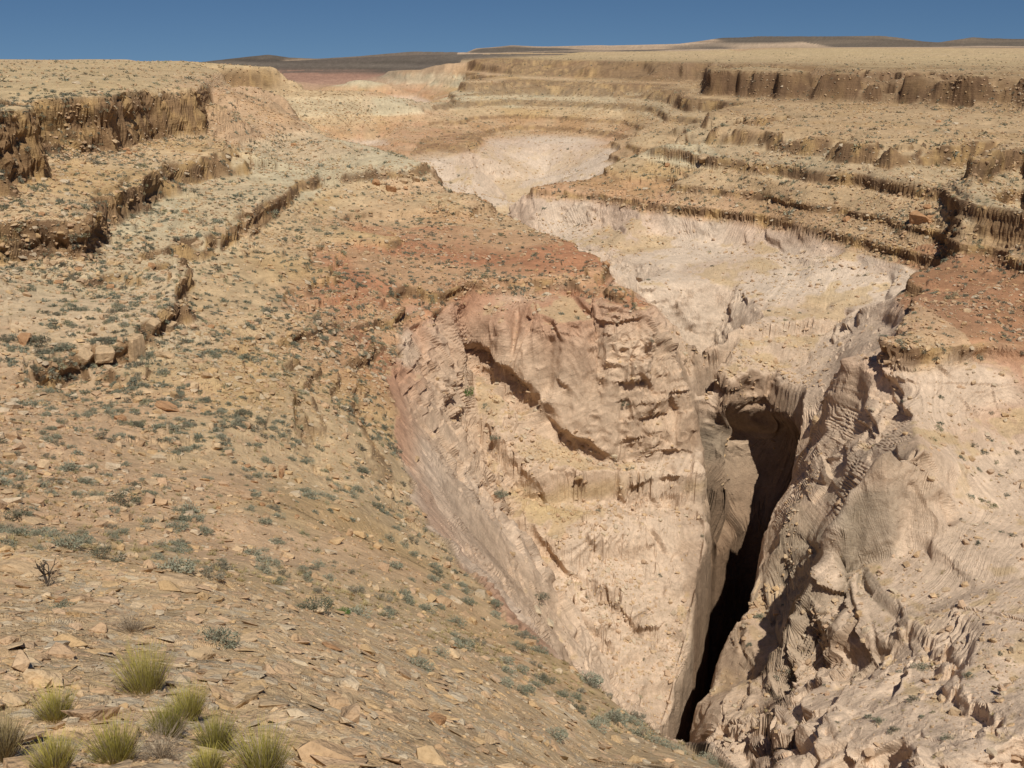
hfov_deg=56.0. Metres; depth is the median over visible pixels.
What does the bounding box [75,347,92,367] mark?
boulder
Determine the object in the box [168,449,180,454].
shrub
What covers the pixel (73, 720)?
boulder
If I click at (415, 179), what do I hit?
boulder
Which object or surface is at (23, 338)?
boulder
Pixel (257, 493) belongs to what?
shrub
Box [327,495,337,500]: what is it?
shrub
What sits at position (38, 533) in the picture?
shrub
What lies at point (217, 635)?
shrub
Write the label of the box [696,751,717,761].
shrub
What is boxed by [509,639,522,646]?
shrub
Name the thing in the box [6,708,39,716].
flat slab
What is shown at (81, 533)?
shrub
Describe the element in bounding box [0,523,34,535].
shrub
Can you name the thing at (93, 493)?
shrub
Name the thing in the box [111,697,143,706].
flat slab
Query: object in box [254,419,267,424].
shrub
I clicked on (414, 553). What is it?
shrub
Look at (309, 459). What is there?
shrub
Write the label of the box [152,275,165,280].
shrub
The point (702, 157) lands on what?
boulder
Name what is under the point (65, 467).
shrub
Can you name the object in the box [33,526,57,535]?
shrub
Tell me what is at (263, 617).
flat slab
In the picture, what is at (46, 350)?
shrub
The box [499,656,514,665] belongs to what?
shrub
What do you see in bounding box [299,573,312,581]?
shrub
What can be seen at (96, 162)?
shrub
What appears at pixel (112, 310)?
shrub
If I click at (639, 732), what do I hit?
shrub
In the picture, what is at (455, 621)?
shrub
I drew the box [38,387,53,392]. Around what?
shrub
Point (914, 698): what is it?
shrub
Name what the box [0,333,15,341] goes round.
shrub
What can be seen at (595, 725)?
shrub
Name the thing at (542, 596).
shrub
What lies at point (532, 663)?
shrub
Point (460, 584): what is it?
shrub
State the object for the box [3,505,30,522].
shrub
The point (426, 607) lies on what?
shrub
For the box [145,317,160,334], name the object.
boulder
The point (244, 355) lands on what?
shrub
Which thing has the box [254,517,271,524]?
shrub
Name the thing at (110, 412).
shrub
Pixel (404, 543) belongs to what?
shrub
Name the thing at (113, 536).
shrub
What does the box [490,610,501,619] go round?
shrub
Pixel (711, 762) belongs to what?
shrub
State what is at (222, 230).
boulder
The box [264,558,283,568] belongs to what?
shrub
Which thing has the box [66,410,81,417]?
shrub
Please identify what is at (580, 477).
boulder
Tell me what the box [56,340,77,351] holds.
shrub
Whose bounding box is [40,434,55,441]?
shrub
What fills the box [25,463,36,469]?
shrub
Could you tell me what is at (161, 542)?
shrub
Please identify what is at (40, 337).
shrub
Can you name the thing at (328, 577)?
shrub
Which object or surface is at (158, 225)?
boulder
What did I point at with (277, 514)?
shrub
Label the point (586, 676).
shrub
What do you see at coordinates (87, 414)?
shrub
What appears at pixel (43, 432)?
shrub
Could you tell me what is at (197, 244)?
boulder
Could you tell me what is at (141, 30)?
sky
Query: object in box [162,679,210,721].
brush clump
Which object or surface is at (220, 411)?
shrub
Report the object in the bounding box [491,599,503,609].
shrub
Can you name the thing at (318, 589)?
shrub
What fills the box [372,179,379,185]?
boulder
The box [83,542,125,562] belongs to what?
shrub
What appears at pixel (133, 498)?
shrub
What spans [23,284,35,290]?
shrub
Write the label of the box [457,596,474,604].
shrub
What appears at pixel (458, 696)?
flat slab
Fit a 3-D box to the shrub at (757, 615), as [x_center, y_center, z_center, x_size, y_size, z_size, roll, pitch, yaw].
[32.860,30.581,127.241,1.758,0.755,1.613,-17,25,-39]
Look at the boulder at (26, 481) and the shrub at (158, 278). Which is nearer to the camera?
the boulder at (26, 481)
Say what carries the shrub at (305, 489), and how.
on the hillside
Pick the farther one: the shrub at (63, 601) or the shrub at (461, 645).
the shrub at (461, 645)
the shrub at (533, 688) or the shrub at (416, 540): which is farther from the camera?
the shrub at (416, 540)
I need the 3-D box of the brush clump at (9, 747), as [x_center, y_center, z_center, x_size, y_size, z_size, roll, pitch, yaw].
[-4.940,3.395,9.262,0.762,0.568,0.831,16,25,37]
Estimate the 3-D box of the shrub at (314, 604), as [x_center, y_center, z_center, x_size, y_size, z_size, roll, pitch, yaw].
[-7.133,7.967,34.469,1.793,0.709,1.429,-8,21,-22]
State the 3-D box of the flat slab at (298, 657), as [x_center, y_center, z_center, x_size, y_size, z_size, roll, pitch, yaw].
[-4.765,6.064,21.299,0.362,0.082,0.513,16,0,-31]
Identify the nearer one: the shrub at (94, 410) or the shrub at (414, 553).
the shrub at (414, 553)
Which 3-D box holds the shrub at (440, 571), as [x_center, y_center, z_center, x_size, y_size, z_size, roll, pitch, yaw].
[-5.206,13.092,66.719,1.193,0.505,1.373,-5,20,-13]
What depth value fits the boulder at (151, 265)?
127.31 m
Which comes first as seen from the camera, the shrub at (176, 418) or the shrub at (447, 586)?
the shrub at (447, 586)
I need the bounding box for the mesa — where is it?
[9,36,1023,90]
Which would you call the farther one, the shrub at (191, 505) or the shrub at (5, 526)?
the shrub at (191, 505)
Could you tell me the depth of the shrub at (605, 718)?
42.52 m
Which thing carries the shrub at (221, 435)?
on the hillside
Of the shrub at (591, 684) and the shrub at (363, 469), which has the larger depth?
the shrub at (363, 469)
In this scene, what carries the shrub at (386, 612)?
on the hillside
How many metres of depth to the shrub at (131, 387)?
88.27 m
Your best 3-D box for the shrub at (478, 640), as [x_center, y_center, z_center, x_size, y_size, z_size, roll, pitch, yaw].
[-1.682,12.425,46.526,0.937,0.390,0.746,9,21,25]
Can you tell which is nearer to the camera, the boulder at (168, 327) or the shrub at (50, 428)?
the shrub at (50, 428)
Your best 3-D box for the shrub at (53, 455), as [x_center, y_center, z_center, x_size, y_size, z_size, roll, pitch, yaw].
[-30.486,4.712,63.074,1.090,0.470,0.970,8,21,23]
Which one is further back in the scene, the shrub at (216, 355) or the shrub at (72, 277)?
the shrub at (72, 277)
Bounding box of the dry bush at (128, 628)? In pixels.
[94,594,168,635]
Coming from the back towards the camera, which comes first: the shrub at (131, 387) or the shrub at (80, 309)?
the shrub at (80, 309)
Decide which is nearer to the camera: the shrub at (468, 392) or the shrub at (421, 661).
the shrub at (421, 661)
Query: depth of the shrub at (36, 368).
86.69 m
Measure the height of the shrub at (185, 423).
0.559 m
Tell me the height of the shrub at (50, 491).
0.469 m
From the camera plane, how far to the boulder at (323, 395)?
104.95 m
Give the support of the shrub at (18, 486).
on the hillside
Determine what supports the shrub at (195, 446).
on the hillside
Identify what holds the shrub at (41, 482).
on the hillside
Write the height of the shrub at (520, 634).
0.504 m
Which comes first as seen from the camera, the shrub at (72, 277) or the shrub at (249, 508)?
the shrub at (249, 508)
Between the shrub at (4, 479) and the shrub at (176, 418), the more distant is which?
the shrub at (176, 418)
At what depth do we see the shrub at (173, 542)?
48.69 m
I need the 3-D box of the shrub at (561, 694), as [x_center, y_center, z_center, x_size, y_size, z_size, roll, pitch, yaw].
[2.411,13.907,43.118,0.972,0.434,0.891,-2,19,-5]
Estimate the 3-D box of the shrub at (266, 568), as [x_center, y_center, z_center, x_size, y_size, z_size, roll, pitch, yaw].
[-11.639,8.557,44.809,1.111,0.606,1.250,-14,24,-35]
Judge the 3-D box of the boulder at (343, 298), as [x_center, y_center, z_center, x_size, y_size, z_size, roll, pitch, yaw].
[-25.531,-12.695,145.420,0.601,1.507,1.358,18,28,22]
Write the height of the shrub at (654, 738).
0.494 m
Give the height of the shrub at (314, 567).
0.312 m
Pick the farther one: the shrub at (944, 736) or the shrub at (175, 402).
the shrub at (175, 402)
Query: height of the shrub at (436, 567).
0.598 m
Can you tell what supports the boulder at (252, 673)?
on the flagstones
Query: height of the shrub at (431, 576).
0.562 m
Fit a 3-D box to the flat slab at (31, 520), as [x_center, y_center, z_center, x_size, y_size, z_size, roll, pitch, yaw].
[-23.978,6.721,47.556,1.534,0.410,0.767,10,1,11]
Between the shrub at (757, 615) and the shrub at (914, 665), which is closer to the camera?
the shrub at (914, 665)
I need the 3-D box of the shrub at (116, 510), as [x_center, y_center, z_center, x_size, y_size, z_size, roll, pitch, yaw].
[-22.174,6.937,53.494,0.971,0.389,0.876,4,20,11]
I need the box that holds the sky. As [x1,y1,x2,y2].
[0,0,1023,61]
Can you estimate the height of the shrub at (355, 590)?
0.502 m
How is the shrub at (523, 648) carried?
on the hillside
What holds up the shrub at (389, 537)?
on the hillside
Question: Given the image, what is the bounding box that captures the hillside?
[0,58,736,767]
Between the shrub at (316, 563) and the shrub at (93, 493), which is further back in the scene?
the shrub at (93, 493)
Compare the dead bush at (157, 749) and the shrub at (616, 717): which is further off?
the shrub at (616, 717)
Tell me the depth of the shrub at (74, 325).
97.07 m
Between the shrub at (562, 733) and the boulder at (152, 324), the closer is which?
the shrub at (562, 733)
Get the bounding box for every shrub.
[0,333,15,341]
[0,477,13,487]
[0,523,15,531]
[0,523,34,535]
[0,536,18,546]
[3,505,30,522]
[6,468,23,475]
[11,473,28,481]
[11,481,24,491]
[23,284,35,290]
[23,398,49,407]
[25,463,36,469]
[28,333,50,347]
[29,347,46,355]
[29,364,43,371]
[29,478,49,488]
[31,530,44,536]
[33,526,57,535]
[33,544,45,549]
[36,347,53,356]
[36,430,49,434]
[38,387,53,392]
[38,411,50,416]
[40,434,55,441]
[41,452,55,458]
[43,425,56,429]
[43,487,59,495]
[44,529,66,537]
[45,476,63,483]
[46,404,57,410]
[46,533,83,549]
[47,598,74,607]
[49,433,62,439]
[50,439,64,446]
[54,459,81,471]
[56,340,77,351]
[56,416,66,423]
[65,272,77,279]
[66,322,78,327]
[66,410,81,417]
[69,490,86,498]
[74,527,88,534]
[74,534,95,543]
[77,305,89,311]
[77,476,91,483]
[81,411,93,416]
[82,407,98,413]
[83,477,98,485]
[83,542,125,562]
[84,462,97,467]
[87,157,102,163]
[87,490,101,495]
[91,429,115,441]
[100,336,110,343]
[102,409,118,415]
[104,523,117,529]
[105,308,116,314]
[105,529,118,534]
[105,534,123,541]
[106,315,119,321]
[106,490,141,507]
[109,505,119,513]
[111,301,124,307]
[111,432,125,438]
[112,407,124,412]
[112,527,129,534]
[114,418,128,425]
[117,322,129,327]
[117,461,131,466]
[121,384,138,390]
[126,481,140,486]
[128,420,143,426]
[136,381,150,388]
[139,352,156,360]
[142,516,159,522]
[151,539,167,547]
[151,551,164,559]
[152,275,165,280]
[152,472,166,477]
[152,555,195,573]
[154,367,170,375]
[161,436,176,442]
[163,545,186,553]
[165,519,189,532]
[168,423,181,433]
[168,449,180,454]
[168,514,189,521]
[169,506,187,513]
[169,538,185,544]
[171,400,182,407]
[172,417,185,421]
[174,541,192,551]
[175,393,184,400]
[178,446,192,452]
[180,499,200,513]
[182,421,193,427]
[190,513,205,522]
[191,444,205,450]
[195,396,207,403]
[196,565,226,580]
[197,624,241,648]
[199,525,213,534]
[208,351,221,358]
[210,559,234,570]
[213,433,225,439]
[216,409,227,414]
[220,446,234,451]
[231,418,243,426]
[233,408,252,417]
[239,353,249,359]
[244,505,256,511]
[244,546,262,556]
[248,488,261,497]
[252,472,262,478]
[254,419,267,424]
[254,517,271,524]
[254,559,274,574]
[255,553,272,562]
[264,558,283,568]
[267,504,280,511]
[268,536,280,544]
[268,575,286,583]
[273,512,286,518]
[277,431,286,438]
[278,568,290,576]
[290,341,300,347]
[295,596,334,613]
[297,565,311,573]
[298,487,311,491]
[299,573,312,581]
[302,490,319,499]
[305,457,315,464]
[309,565,319,569]
[311,585,324,595]
[312,558,325,567]
[316,490,327,496]
[322,572,336,580]
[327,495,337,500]
[335,607,350,613]
[346,605,372,618]
[347,585,366,593]
[353,466,366,472]
[367,335,377,341]
[373,593,392,600]
[378,609,394,618]
[383,608,395,614]
[384,533,393,542]
[390,560,403,568]
[398,588,410,596]
[399,540,409,548]
[402,593,414,605]
[407,654,434,672]
[408,535,418,544]
[408,551,418,556]
[418,602,436,613]
[427,573,440,581]
[428,562,441,570]
[430,569,445,578]
[432,646,450,658]
[435,603,445,609]
[442,583,451,589]
[447,615,467,627]
[450,630,460,637]
[452,580,467,586]
[453,640,471,650]
[455,587,473,594]
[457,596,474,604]
[461,637,475,647]
[464,386,473,396]
[472,636,486,644]
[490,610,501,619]
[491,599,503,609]
[494,489,508,497]
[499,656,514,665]
[500,676,513,688]
[502,666,519,677]
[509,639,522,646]
[513,684,531,696]
[514,631,531,638]
[515,643,529,652]
[516,664,529,674]
[522,630,540,642]
[523,684,536,695]
[528,676,544,686]
[529,660,541,667]
[530,644,548,654]
[531,673,550,683]
[534,592,550,607]
[542,675,556,683]
[546,725,568,742]
[556,689,576,702]
[572,692,581,700]
[572,703,586,716]
[577,671,603,686]
[584,680,598,687]
[587,717,610,733]
[597,714,610,726]
[605,707,629,727]
[606,713,623,727]
[625,715,644,727]
[627,722,657,740]
[630,710,645,721]
[644,735,670,746]
[660,738,686,753]
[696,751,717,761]
[709,760,719,767]
[753,613,762,619]
[781,669,796,682]
[872,717,887,723]
[887,726,900,733]
[907,695,919,702]
[910,661,928,670]
[940,733,954,739]
[962,671,975,680]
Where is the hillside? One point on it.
(188, 114)
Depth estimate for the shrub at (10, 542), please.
33.84 m
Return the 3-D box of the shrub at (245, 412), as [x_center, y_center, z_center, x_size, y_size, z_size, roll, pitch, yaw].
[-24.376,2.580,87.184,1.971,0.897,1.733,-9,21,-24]
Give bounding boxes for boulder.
[0,647,11,656]
[17,333,31,345]
[24,479,33,483]
[53,597,69,603]
[55,280,63,284]
[59,179,69,182]
[66,718,79,722]
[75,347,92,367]
[94,345,114,363]
[106,284,113,289]
[114,414,126,422]
[123,333,145,361]
[141,434,148,439]
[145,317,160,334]
[148,262,154,268]
[153,223,162,226]
[155,352,175,358]
[162,320,176,332]
[179,276,185,284]
[191,240,203,247]
[213,227,225,235]
[241,208,252,216]
[242,670,264,678]
[279,468,283,478]
[317,393,325,397]
[340,295,345,301]
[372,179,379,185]
[386,185,396,191]
[400,178,407,183]
[412,176,419,181]
[427,712,446,725]
[534,605,541,614]
[547,618,553,627]
[574,475,582,479]
[602,261,609,267]
[698,153,708,162]
[812,415,818,423]
[842,216,849,221]
[909,210,931,224]
[923,204,930,208]
[963,308,970,312]
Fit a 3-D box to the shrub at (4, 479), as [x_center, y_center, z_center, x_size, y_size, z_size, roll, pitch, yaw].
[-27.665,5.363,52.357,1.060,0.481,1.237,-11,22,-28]
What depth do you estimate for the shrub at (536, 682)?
40.87 m
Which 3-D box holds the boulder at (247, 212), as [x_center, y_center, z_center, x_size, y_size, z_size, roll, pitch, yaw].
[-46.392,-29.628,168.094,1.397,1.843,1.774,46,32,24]
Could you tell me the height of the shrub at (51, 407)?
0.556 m
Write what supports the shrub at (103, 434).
on the hillside
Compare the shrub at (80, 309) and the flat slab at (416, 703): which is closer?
the flat slab at (416, 703)
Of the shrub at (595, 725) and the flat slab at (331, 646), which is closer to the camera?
the flat slab at (331, 646)
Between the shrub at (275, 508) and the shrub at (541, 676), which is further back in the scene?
the shrub at (275, 508)
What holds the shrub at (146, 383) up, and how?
on the hillside
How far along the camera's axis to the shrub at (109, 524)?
49.67 m
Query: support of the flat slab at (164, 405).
on the hillside
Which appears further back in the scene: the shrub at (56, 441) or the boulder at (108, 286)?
the boulder at (108, 286)
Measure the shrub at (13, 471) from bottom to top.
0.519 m
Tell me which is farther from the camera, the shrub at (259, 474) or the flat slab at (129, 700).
the shrub at (259, 474)
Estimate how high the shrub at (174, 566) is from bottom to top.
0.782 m
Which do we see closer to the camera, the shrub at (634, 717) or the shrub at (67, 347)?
the shrub at (634, 717)
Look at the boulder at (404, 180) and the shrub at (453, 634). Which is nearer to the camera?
the shrub at (453, 634)
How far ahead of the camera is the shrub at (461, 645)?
40.47 m
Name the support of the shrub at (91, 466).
on the hillside
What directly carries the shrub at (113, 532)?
on the hillside
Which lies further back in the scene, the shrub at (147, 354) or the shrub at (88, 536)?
the shrub at (147, 354)
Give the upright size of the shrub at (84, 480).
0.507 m
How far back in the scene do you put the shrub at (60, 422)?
72.50 m
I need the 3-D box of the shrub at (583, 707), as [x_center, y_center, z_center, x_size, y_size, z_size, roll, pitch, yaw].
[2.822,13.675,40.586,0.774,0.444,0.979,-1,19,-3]
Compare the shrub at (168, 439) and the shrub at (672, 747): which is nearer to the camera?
the shrub at (672, 747)
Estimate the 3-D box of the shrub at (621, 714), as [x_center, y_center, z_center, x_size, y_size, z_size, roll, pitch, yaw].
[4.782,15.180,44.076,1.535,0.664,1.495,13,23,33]
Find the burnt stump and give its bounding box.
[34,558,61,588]
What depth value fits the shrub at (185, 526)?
51.55 m
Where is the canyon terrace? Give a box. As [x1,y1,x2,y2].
[546,60,1023,371]
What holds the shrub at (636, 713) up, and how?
on the hillside
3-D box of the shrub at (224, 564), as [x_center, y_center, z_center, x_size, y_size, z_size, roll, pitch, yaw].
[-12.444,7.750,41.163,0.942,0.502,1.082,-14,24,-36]
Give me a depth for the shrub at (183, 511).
56.27 m
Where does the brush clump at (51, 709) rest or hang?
on the hillside
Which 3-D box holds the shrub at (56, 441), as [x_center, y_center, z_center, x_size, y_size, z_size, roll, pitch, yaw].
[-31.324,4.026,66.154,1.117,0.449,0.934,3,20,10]
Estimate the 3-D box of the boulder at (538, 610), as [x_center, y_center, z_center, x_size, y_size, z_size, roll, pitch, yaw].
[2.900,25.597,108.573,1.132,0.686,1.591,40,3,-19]
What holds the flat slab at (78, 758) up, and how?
on the hillside
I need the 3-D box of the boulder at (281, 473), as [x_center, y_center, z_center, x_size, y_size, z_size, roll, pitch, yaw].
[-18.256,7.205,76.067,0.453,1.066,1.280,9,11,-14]
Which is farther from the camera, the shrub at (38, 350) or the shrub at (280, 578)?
the shrub at (38, 350)
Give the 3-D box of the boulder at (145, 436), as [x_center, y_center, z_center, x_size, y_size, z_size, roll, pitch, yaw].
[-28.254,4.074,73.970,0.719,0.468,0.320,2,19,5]
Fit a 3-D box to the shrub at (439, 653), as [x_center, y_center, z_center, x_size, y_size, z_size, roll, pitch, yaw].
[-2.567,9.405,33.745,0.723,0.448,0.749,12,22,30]
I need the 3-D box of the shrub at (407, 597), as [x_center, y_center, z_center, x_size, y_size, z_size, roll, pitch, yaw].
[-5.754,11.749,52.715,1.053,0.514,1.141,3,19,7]
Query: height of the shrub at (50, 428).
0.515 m
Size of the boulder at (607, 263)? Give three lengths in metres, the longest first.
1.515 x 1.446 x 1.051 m
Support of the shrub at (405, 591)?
on the hillside
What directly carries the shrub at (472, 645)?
on the hillside
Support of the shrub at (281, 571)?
on the hillside
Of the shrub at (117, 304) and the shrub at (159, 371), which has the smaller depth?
the shrub at (159, 371)
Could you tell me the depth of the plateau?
393.40 m
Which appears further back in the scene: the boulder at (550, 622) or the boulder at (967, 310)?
the boulder at (967, 310)
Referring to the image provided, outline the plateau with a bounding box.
[0,53,1023,116]
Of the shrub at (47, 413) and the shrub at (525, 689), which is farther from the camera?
the shrub at (47, 413)
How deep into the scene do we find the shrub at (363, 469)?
88.08 m
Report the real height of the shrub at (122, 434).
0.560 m
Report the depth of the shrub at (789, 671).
106.81 m
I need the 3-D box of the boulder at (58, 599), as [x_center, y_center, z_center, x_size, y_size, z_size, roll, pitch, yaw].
[-11.496,5.564,24.593,0.423,0.206,0.300,3,-1,-1]
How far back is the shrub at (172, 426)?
77.06 m
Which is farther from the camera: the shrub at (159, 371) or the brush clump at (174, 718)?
the shrub at (159, 371)
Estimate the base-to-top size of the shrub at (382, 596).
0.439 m
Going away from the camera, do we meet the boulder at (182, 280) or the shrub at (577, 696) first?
the shrub at (577, 696)
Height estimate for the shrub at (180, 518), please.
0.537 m
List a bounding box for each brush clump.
[0,700,36,762]
[16,678,81,723]
[18,725,86,767]
[69,704,152,764]
[86,634,180,695]
[140,695,196,738]
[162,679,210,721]
[180,708,246,750]
[185,739,226,767]
[217,715,302,767]
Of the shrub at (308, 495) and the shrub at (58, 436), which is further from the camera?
the shrub at (308, 495)
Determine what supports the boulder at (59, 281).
on the hillside
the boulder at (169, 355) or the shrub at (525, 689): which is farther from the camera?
the boulder at (169, 355)
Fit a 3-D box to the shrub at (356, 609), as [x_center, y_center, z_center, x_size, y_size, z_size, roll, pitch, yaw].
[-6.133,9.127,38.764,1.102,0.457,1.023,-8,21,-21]
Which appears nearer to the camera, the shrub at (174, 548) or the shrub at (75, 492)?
the shrub at (174, 548)
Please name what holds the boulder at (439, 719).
on the hillside
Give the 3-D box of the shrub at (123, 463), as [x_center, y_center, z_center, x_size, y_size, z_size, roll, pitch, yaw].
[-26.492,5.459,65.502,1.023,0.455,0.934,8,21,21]
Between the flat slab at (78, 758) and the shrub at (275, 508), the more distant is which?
the shrub at (275, 508)
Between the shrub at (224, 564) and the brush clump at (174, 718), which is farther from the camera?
the shrub at (224, 564)
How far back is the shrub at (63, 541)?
36.17 m
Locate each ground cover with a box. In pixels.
[0,52,1023,252]
[0,83,1023,733]
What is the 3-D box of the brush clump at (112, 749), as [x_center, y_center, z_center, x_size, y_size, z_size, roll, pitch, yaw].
[-3.866,3.465,9.262,0.732,0.485,0.734,7,20,18]
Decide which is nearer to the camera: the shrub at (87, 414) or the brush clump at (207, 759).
the brush clump at (207, 759)
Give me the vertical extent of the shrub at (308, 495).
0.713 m
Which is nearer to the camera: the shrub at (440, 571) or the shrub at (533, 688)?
the shrub at (533, 688)
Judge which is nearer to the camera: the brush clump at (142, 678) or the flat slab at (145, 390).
the brush clump at (142, 678)
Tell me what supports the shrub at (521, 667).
on the hillside
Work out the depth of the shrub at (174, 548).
43.83 m
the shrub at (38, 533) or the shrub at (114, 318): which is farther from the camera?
the shrub at (114, 318)
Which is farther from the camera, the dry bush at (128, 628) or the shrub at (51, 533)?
the shrub at (51, 533)
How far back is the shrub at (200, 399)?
88.43 m
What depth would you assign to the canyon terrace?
245.57 m
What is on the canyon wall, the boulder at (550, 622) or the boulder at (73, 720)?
the boulder at (550, 622)
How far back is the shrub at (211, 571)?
33.85 m
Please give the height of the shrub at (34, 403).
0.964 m
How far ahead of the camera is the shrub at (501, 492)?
143.13 m
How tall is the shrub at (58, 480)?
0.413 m
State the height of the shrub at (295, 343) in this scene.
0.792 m
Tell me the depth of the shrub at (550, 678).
46.06 m
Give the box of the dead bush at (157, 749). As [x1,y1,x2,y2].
[128,711,197,764]
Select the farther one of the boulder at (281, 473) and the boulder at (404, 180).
the boulder at (404, 180)
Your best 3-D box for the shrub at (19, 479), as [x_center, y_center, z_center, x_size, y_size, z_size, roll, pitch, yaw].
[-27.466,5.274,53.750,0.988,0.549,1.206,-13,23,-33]
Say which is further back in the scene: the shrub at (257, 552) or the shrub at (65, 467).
the shrub at (65, 467)
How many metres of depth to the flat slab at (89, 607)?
22.84 m
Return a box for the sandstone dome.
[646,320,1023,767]
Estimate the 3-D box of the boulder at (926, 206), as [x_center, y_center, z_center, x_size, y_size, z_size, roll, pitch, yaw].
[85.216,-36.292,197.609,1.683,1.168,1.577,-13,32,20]
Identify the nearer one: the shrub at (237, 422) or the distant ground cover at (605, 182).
the shrub at (237, 422)
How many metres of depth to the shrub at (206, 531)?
52.53 m
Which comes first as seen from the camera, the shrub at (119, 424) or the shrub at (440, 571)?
the shrub at (440, 571)
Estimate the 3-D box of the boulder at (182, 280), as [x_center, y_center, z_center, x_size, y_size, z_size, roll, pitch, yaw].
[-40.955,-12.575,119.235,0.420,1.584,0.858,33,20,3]
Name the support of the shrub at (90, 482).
on the hillside
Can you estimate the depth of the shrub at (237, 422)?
83.69 m
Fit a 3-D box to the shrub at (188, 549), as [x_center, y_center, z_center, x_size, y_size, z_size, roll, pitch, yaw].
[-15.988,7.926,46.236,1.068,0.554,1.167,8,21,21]
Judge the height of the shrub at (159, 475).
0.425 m
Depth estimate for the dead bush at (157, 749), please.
9.50 m
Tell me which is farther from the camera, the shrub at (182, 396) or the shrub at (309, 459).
the shrub at (182, 396)
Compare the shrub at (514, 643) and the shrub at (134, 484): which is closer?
the shrub at (514, 643)
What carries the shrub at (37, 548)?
on the hillside
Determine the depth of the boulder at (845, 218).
209.72 m
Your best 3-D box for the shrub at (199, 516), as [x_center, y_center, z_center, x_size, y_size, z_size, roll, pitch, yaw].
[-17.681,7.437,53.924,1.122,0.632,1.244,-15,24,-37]
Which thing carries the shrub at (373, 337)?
on the hillside
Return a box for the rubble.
[0,59,1023,767]
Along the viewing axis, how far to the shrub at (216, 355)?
101.48 m
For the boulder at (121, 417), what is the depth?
76.22 m
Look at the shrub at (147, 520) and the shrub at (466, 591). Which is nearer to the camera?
the shrub at (147, 520)
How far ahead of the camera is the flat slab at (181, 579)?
28.05 m
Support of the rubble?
on the hillside
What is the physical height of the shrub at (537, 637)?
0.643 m
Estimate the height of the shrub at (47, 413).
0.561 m
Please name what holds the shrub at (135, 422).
on the hillside
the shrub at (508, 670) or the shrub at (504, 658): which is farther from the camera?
the shrub at (504, 658)
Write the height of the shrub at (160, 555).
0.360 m
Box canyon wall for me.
[344,93,918,743]
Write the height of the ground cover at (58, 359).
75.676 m
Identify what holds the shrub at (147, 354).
on the hillside
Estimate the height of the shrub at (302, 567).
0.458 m
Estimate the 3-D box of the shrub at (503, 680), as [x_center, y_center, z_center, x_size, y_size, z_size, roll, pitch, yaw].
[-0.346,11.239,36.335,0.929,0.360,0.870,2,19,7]
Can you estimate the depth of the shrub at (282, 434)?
86.08 m
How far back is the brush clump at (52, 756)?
8.12 m
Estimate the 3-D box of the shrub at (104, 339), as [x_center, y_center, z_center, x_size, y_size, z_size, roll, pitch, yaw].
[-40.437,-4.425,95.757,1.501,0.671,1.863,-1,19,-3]
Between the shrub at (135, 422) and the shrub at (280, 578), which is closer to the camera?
the shrub at (280, 578)
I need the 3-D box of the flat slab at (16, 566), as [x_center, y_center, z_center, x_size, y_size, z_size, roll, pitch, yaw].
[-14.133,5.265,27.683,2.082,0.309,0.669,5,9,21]
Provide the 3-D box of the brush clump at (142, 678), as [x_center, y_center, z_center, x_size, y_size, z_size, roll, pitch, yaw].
[-5.450,4.149,14.005,1.258,0.782,1.207,6,20,17]
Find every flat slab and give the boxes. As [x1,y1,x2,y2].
[0,559,56,576]
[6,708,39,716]
[13,515,44,524]
[66,601,108,612]
[71,753,81,760]
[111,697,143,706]
[132,386,153,393]
[155,400,179,411]
[155,573,198,586]
[179,586,201,593]
[252,615,267,619]
[286,720,315,732]
[289,653,305,661]
[322,642,342,650]
[401,697,429,709]
[448,692,467,701]
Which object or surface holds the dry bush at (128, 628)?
on the hillside
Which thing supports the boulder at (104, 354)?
on the hillside
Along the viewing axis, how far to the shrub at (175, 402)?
85.86 m
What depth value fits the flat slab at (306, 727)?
12.69 m
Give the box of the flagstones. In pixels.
[0,530,717,767]
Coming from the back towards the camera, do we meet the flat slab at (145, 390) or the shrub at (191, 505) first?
the flat slab at (145, 390)
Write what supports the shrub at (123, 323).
on the hillside
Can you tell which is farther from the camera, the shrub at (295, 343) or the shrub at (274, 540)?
the shrub at (295, 343)
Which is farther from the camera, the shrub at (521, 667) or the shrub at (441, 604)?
the shrub at (441, 604)
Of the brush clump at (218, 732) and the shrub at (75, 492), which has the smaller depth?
the brush clump at (218, 732)
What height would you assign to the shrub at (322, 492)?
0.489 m
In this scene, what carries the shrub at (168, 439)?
on the hillside
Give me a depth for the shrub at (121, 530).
48.03 m
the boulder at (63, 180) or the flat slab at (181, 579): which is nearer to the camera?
the flat slab at (181, 579)
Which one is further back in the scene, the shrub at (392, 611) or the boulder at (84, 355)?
the boulder at (84, 355)

